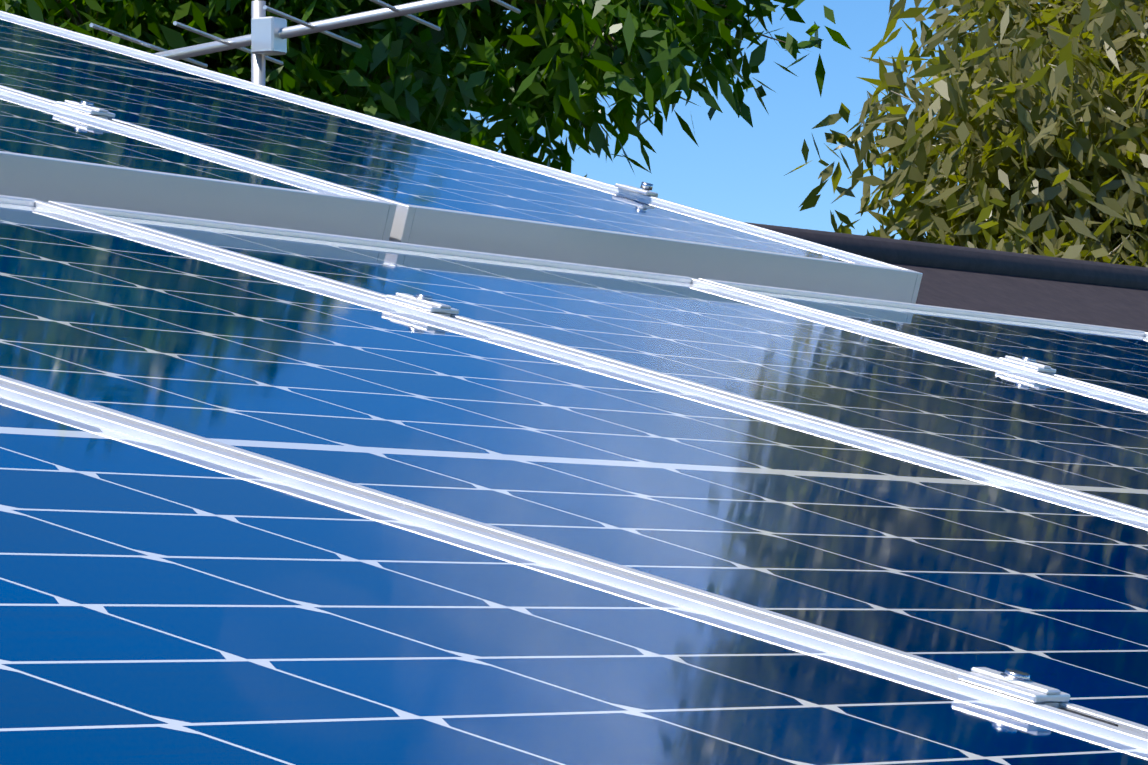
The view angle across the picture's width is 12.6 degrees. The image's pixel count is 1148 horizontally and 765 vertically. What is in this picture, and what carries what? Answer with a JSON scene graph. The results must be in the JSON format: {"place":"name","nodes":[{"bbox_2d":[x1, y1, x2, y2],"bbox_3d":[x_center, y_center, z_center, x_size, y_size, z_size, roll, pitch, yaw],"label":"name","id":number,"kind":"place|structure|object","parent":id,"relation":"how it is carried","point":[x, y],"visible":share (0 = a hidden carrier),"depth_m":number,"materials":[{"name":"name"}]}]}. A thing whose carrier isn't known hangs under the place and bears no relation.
{"place":"outdoors","nodes":[
{"label":"outdoors","id":0,"kind":"place"},
{"bbox_2d":[441,0,1038,238],"label":"sky","id":1,"kind":"structure","parent":0,"point":[737,170],"materials":[{"name":"blue"}]},
{"label":"ground","id":2,"kind":"structure","parent":0,"visible":0},
{"bbox_2d":[0,0,850,176],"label":"tree","id":3,"kind":"object","parent":2,"relation":"on","point":[421,90],"depth_m":28.59,"materials":[{"name":"green plant"}]},
{"bbox_2d":[744,222,1147,331],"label":"roof","id":4,"kind":"structure","parent":2,"relation":"on","point":[1047,287],"depth_m":13.89,"materials":[{"name":"tile"}]},
{"bbox_2d":[89,0,520,85],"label":"tv antenna","id":5,"kind":"object","parent":4,"relation":"on","point":[267,37],"visible":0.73,"depth_m":11.53,"materials":[{"name":"silver metal"}]},
{"bbox_2d":[784,0,1147,267],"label":"tree","id":6,"kind":"object","parent":2,"relation":"on","point":[1089,52],"depth_m":29.36,"materials":[{"name":"green plant"}]},
{"bbox_3d":[-1.715,0.119,0.151,6.130,0.252,12.650,16,6,30],"label":"roof trim","id":7,"kind":"object","parent":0,"visible":0},
{"label":"roof sheet","id":8,"kind":"object","parent":7,"relation":"on","visible":0},
{"bbox_2d":[0,88,396,240],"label":"panel frame","id":9,"kind":"object","parent":8,"relation":"on","point":[348,213],"visible":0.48,"depth_m":4.19,"materials":[{"name":"silver metal"}]},
{"bbox_2d":[0,94,343,195],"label":"solar panel","id":10,"kind":"object","parent":9,"relation":"in","point":[28,128],"visible":0.81,"depth_m":4.35,"materials":[{"name":"blue glass"}]},
{"bbox_2d":[0,11,922,303],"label":"panel frame","id":11,"kind":"object","parent":8,"relation":"on","point":[506,235],"visible":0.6,"depth_m":4.87,"materials":[{"name":"silver metal"}]},
{"bbox_2d":[56,100,134,126],"bbox_3d":[-0.421,-0.225,4.589,0.070,0.039,0.037,16,6,30],"label":"clamp","id":12,"kind":"object","parent":11,"relation":"attached to","point":[87,107],"visible":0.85,"depth_m":4.59,"materials":[{"name":"silver metal"}]},
{"bbox_2d":[0,15,876,265],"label":"solar panel","id":13,"kind":"object","parent":11,"relation":"in","point":[370,157],"visible":0.92,"depth_m":5.12,"materials":[{"name":"blue glass"}]},
{"bbox_3d":[0.433,0.234,2.729,0.095,0.075,5.197,16,6,30],"label":"rail","id":14,"kind":"object","parent":8,"relation":"on","visible":0},
{"bbox_2d":[958,667,1117,726],"bbox_3d":[0.208,0.153,2.336,0.070,0.039,0.037,16,6,30],"label":"clamp","id":15,"kind":"object","parent":14,"relation":"on","point":[1017,684],"visible":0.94,"depth_m":2.33,"materials":[{"name":"silver metal"}]},
{"bbox_3d":[-0.376,0.002,3.211,0.095,0.075,5.197,16,6,30],"label":"rail","id":16,"kind":"object","parent":8,"relation":"on","visible":0},
{"bbox_2d":[386,293,484,326],"bbox_3d":[-0.098,-0.039,3.683,0.070,0.039,0.037,16,6,30],"label":"clamp","id":17,"kind":"object","parent":16,"relation":"on","point":[424,302],"visible":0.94,"depth_m":3.68,"materials":[{"name":"silver metal"}]},
{"bbox_2d":[0,195,1147,735],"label":"solar panel frame","id":18,"kind":"object","parent":16,"relation":"on","point":[640,575],"visible":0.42,"depth_m":3.38,"materials":[{"name":"silver metal"}]},
{"bbox_2d":[0,203,1147,725],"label":"solar panel","id":19,"kind":"object","parent":18,"relation":"in","point":[924,559],"visible":0.96,"depth_m":2.97,"materials":[{"name":"blue glass"}]},
{"bbox_2d":[0,383,1147,749],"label":"solar panel frame","id":20,"kind":"object","parent":16,"relation":"on","point":[686,601],"visible":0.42,"depth_m":2.43,"materials":[{"name":"silver metal"}]},
{"bbox_2d":[0,396,1147,764],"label":"solar panel","id":21,"kind":"object","parent":20,"relation":"in","point":[162,606],"visible":1,"depth_m":2.12,"materials":[{"name":"blue glass"}]},
{"bbox_2d":[48,201,1147,514],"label":"solar panel frame","id":22,"kind":"object","parent":16,"relation":"on","point":[98,211],"visible":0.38,"depth_m":4.10,"materials":[{"name":"silver metal"}]},
{"bbox_2d":[106,215,1147,509],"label":"solar panel","id":23,"kind":"object","parent":22,"relation":"in","point":[1032,427],"visible":0.79,"depth_m":4.02,"materials":[{"name":"blue glass"}]},
{"bbox_2d":[699,278,1147,400],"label":"solar panel frame","id":24,"kind":"object","parent":16,"relation":"on","point":[743,287],"visible":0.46,"depth_m":4.97,"materials":[{"name":"silver metal"}]},
{"bbox_2d":[748,290,1147,398],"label":"solar panel","id":25,"kind":"object","parent":24,"relation":"in","point":[1116,361],"visible":0.85,"depth_m":4.93,"materials":[{"name":"blue glass"}]},
{"bbox_2d":[998,356,1055,374],"bbox_3d":[0.406,0.001,4.547,0.070,0.039,0.037,16,6,30],"label":"clamp","id":26,"kind":"object","parent":16,"relation":"on","point":[1025,362],"visible":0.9,"depth_m":4.54,"materials":[{"name":"silver metal"}]},
{"bbox_3d":[-0.951,-0.204,3.686,0.095,0.075,4.196,16,6,30],"label":"rail","id":27,"kind":"object","parent":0,"visible":0},
{"bbox_2d":[615,182,657,196],"bbox_3d":[0.068,-0.188,5.458,0.040,0.045,0.048,16,6,30],"label":"end clamp","id":28,"kind":"object","parent":27,"relation":"on","point":[646,188],"visible":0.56,"depth_m":5.44,"materials":[{"name":"silver metal"}]}
]}

